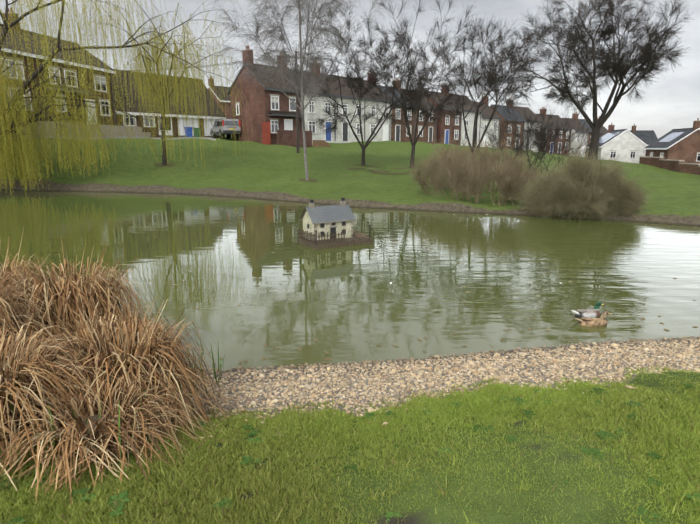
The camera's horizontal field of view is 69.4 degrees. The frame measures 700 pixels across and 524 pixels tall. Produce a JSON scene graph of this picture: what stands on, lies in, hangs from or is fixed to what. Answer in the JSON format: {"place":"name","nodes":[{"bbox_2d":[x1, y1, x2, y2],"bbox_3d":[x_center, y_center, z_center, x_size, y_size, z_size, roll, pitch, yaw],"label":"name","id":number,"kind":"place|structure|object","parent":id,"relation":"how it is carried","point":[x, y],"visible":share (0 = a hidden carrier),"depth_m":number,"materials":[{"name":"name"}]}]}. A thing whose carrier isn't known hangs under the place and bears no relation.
{"place":"outdoors","nodes":[
{"label":"outdoors","id":0,"kind":"place"},
{"bbox_2d":[0,0,251,194],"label":"willow tree","id":1,"kind":"object","parent":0,"point":[22,150],"depth_m":27.84,"materials":[{"name":"green plant"}]},
{"bbox_2d":[43,136,215,140],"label":"road","id":2,"kind":"structure","parent":0,"point":[210,138],"depth_m":43.64,"materials":[{"name":"grey asphalt"}]},
{"bbox_2d":[0,190,699,371],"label":"pond water","id":3,"kind":"structure","parent":0,"point":[498,273],"depth_m":9.93,"materials":[{"name":"green liquid"}]},
{"bbox_2d":[297,198,372,249],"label":"duck house","id":4,"kind":"structure","parent":3,"relation":"in","point":[327,226],"depth_m":12.67,"materials":[{"name":"wood"}]},
{"bbox_2d":[54,34,696,364],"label":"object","id":5,"kind":"object","parent":3,"relation":"on","point":[300,349],"visible":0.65,"depth_m":6.77,"materials":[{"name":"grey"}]},
{"bbox_2d":[571,302,603,317],"bbox_3d":[3.454,0.719,7.349,0.519,0.266,0.176,-2,13,-9],"label":"mallard drake","id":6,"kind":"object","parent":3,"relation":"on","point":[590,313],"visible":0.88,"depth_m":7.30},
{"bbox_2d":[575,311,610,326],"bbox_3d":[3.359,0.803,6.991,0.507,0.253,0.173,0,13,2],"label":"mallard hen","id":7,"kind":"object","parent":3,"relation":"in","point":[593,322],"visible":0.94,"depth_m":6.95,"materials":[{"name":"brown"}]},
{"bbox_2d":[0,135,699,523],"bbox_3d":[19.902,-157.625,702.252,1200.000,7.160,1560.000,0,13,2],"label":"ground","id":8,"kind":"structure","parent":0,"point":[252,169],"depth_m":6.41,"materials":[{"name":"green plant"}]},
{"bbox_2d":[0,253,248,505],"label":"reed clump","id":9,"kind":"object","parent":8,"relation":"on","point":[67,378],"depth_m":3.66,"materials":[{"name":"brown plant"}]},
{"bbox_2d":[0,229,185,383],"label":"reed stems","id":10,"kind":"object","parent":9,"relation":"on","point":[100,262],"visible":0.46,"depth_m":4.32,"materials":[{"name":"brown plant"}]},
{"bbox_2d":[95,0,242,164],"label":"willow","id":11,"kind":"object","parent":8,"relation":"on","point":[173,65],"depth_m":31.71,"materials":[{"name":"green plant"}]},
{"bbox_2d":[184,127,192,136],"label":"blue wheelie bin","id":12,"kind":"object","parent":8,"relation":"on","point":[189,130],"visible":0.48,"depth_m":51.62,"materials":[{"name":"blue plastic"}]},
{"bbox_2d":[193,128,200,136],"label":"green wheelie bin","id":13,"kind":"object","parent":8,"relation":"on","point":[196,132],"visible":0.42,"depth_m":51.88,"materials":[{"name":"green plastic"}]},
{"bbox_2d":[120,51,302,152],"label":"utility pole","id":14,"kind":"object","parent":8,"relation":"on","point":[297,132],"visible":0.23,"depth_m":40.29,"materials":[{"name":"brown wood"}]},
{"bbox_2d":[210,118,240,138],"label":"parked car","id":15,"kind":"object","parent":8,"relation":"on","point":[228,130],"visible":0.88,"depth_m":52.36,"materials":[{"name":"grey paint"}]},
{"bbox_2d":[200,0,393,179],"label":"birch tree","id":16,"kind":"object","parent":8,"relation":"on","point":[298,67],"visible":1,"depth_m":26.91,"materials":[{"name":"grey plant"}]},
{"bbox_2d":[0,364,699,523],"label":"lawn","id":17,"kind":"structure","parent":8,"relation":"on","point":[195,476],"depth_m":3.06,"materials":[{"name":"green plant"}]},
{"bbox_2d":[0,8,699,163],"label":"buildings","id":18,"kind":"structure","parent":8,"relation":"on","point":[272,120],"depth_m":55.51,"materials":[{"name":"red brick"}]},
{"bbox_2d":[0,383,699,523],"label":"lawn weeds","id":19,"kind":"object","parent":8,"relation":"on","point":[124,494],"visible":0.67,"depth_m":3.00,"materials":[{"name":"green plant"}]},
{"bbox_2d":[288,13,467,165],"bbox_3d":[1.528,-10.860,32.460,11.759,9.930,9.105,0,13,2],"label":"tree","id":20,"kind":"object","parent":8,"relation":"on","point":[337,114],"visible":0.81,"depth_m":31.96,"materials":[{"name":"brown plant"}]},
{"bbox_2d":[153,163,614,218],"bbox_3d":[2.490,-4.489,27.520,31.475,1.650,21.192,0,13,2],"label":"leaf litter band","id":21,"kind":"object","parent":8,"relation":"on","point":[384,172],"visible":0.42,"depth_m":26.38,"materials":[{"name":"brown plant"}]},
{"bbox_2d":[103,336,699,464],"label":"beach pebbles","id":22,"kind":"object","parent":8,"relation":"on","point":[493,370],"visible":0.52,"depth_m":5.24,"materials":[{"name":"beige gravel"}]},
{"bbox_2d":[339,0,480,167],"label":"tree","id":23,"kind":"object","parent":8,"relation":"on","point":[406,75],"visible":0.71,"depth_m":31.73,"materials":[{"name":"black plant"}]},
{"bbox_2d":[404,152,450,194],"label":"scrub","id":24,"kind":"object","parent":8,"relation":"on","point":[421,182],"visible":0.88,"depth_m":22.12,"materials":[{"name":"brown plant"}]},
{"bbox_2d":[419,139,466,189],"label":"scrub","id":25,"kind":"object","parent":8,"relation":"on","point":[443,149],"visible":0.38,"depth_m":23.45,"materials":[{"name":"brown plant"}]},
{"bbox_2d":[424,135,488,187],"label":"scrub","id":26,"kind":"object","parent":8,"relation":"on","point":[438,149],"visible":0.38,"depth_m":24.08,"materials":[{"name":"brown plant"}]},
{"bbox_2d":[426,148,488,200],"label":"scrub","id":27,"kind":"object","parent":8,"relation":"on","point":[457,173],"visible":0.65,"depth_m":20.05,"materials":[{"name":"brown plant"}]},
{"bbox_2d":[442,149,478,191],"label":"scrub","id":28,"kind":"object","parent":8,"relation":"on","point":[460,160],"visible":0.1,"depth_m":23.55,"materials":[{"name":"brown plant"}]},
{"bbox_2d":[441,157,499,203],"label":"scrub","id":29,"kind":"object","parent":8,"relation":"on","point":[477,185],"visible":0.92,"depth_m":19.68,"materials":[{"name":"brown plant"}]},
{"bbox_2d":[445,139,505,195],"bbox_3d":[5.403,-4.017,22.047,2.762,2.614,2.479,0,13,2],"label":"scrub","id":30,"kind":"object","parent":8,"relation":"on","point":[482,159],"visible":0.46,"depth_m":21.68,"materials":[{"name":"brown plant"}]},
{"bbox_2d":[401,14,557,164],"bbox_3d":[7.077,-8.992,27.808,7.941,9.127,9.145,8,15,31],"label":"tree","id":31,"kind":"object","parent":8,"relation":"on","point":[493,80],"visible":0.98,"depth_m":26.60,"materials":[{"name":"black plant"}]},
{"bbox_2d":[443,133,515,193],"bbox_3d":[6.332,-4.479,23.009,3.579,3.004,3.157,11,17,39],"label":"scrub","id":32,"kind":"object","parent":8,"relation":"on","point":[500,156],"visible":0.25,"depth_m":22.75,"materials":[{"name":"brown plant"}]},
{"bbox_2d":[470,118,537,171],"bbox_3d":[7.804,-5.532,25.192,3.259,3.838,4.146,-12,17,-42],"label":"scrub tree","id":33,"kind":"object","parent":8,"relation":"on","point":[525,153],"visible":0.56,"depth_m":24.95,"materials":[{"name":"brown plant"}]},
{"bbox_2d":[472,152,542,205],"bbox_3d":[5.988,-3.187,19.556,2.259,2.252,2.184,-11,17,-39],"label":"scrub","id":34,"kind":"object","parent":8,"relation":"on","point":[494,178],"visible":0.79,"depth_m":19.27,"materials":[{"name":"brown plant"}]},
{"bbox_2d":[494,165,539,205],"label":"scrub","id":35,"kind":"object","parent":8,"relation":"on","point":[522,181],"visible":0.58,"depth_m":18.93,"materials":[{"name":"brown plant"}]},
{"bbox_2d":[473,118,568,183],"bbox_3d":[7.887,-5.207,24.117,3.954,3.828,4.863,0,13,2],"label":"scrub tree","id":36,"kind":"object","parent":8,"relation":"on","point":[538,151],"visible":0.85,"depth_m":23.23,"materials":[{"name":"brown plant"}]},
{"bbox_2d":[496,146,546,196],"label":"scrub","id":37,"kind":"object","parent":8,"relation":"on","point":[519,161],"visible":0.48,"depth_m":21.00,"materials":[{"name":"brown plant"}]},
{"bbox_2d":[491,103,564,173],"bbox_3d":[9.801,-6.485,27.544,3.997,4.426,4.888,2,13,10],"label":"tree","id":38,"kind":"object","parent":8,"relation":"on","point":[536,130],"visible":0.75,"depth_m":27.02,"materials":[{"name":"brown plant"}]},
{"bbox_2d":[514,166,574,217],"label":"bank shrub","id":39,"kind":"object","parent":8,"relation":"on","point":[526,198],"visible":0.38,"depth_m":17.89,"materials":[{"name":"brown plant"}]},
{"bbox_2d":[506,110,602,175],"bbox_3d":[10.208,-4.987,23.228,4.896,3.980,4.065,-5,14,-22],"label":"scrub tree","id":40,"kind":"object","parent":8,"relation":"on","point":[550,133],"visible":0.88,"depth_m":22.54,"materials":[{"name":"brown plant"}]},
{"bbox_2d":[510,121,600,172],"bbox_3d":[10.118,-5.267,25.152,3.803,3.466,3.534,-4,13,-16],"label":"scrub tree","id":41,"kind":"object","parent":8,"relation":"on","point":[554,151],"visible":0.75,"depth_m":24.71,"materials":[{"name":"brown plant"}]},
{"bbox_2d":[526,137,617,219],"bbox_3d":[7.842,-2.695,17.651,3.333,3.464,3.238,0,13,2],"label":"bank shrub","id":42,"kind":"object","parent":8,"relation":"on","point":[569,166],"visible":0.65,"depth_m":17.27,"materials":[{"name":"brown plant"}]},
{"bbox_2d":[530,170,619,221],"bbox_3d":[7.806,-2.111,17.587,3.051,2.339,2.963,12,18,43],"label":"bank shrub","id":43,"kind":"object","parent":8,"relation":"on","point":[591,201],"visible":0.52,"depth_m":16.89,"materials":[{"name":"brown plant"}]},
{"bbox_2d":[535,157,630,217],"bbox_3d":[8.252,-2.544,17.853,3.568,2.338,2.925,0,13,2],"label":"bank shrub","id":44,"kind":"object","parent":8,"relation":"on","point":[611,171],"visible":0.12,"depth_m":17.11,"materials":[{"name":"brown plant"}]},
{"bbox_2d":[492,0,693,160],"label":"tree","id":45,"kind":"object","parent":8,"relation":"on","point":[619,67],"visible":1,"depth_m":33.56,"materials":[{"name":"black plant"}]},
{"bbox_2d":[549,152,650,214],"bbox_3d":[8.649,-2.264,17.913,3.313,3.270,2.836,0,13,2],"label":"bank shrub","id":46,"kind":"object","parent":8,"relation":"on","point":[609,181],"visible":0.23,"depth_m":17.13,"materials":[{"name":"brown plant"}]},
{"bbox_2d":[583,166,653,218],"bbox_3d":[9.154,-2.102,18.029,2.946,2.685,3.050,0,13,2],"label":"bank shrub","id":47,"kind":"object","parent":8,"relation":"on","point":[635,207],"visible":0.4,"depth_m":17.09,"materials":[{"name":"brown plant"}]},
{"bbox_2d":[639,156,699,174],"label":"garden walls","id":48,"kind":"structure","parent":8,"relation":"on","point":[681,166],"depth_m":28.64,"materials":[{"name":"red brick"}]},
{"bbox_2d":[0,0,699,138],"label":"sky","id":49,"kind":"structure","parent":0,"point":[672,101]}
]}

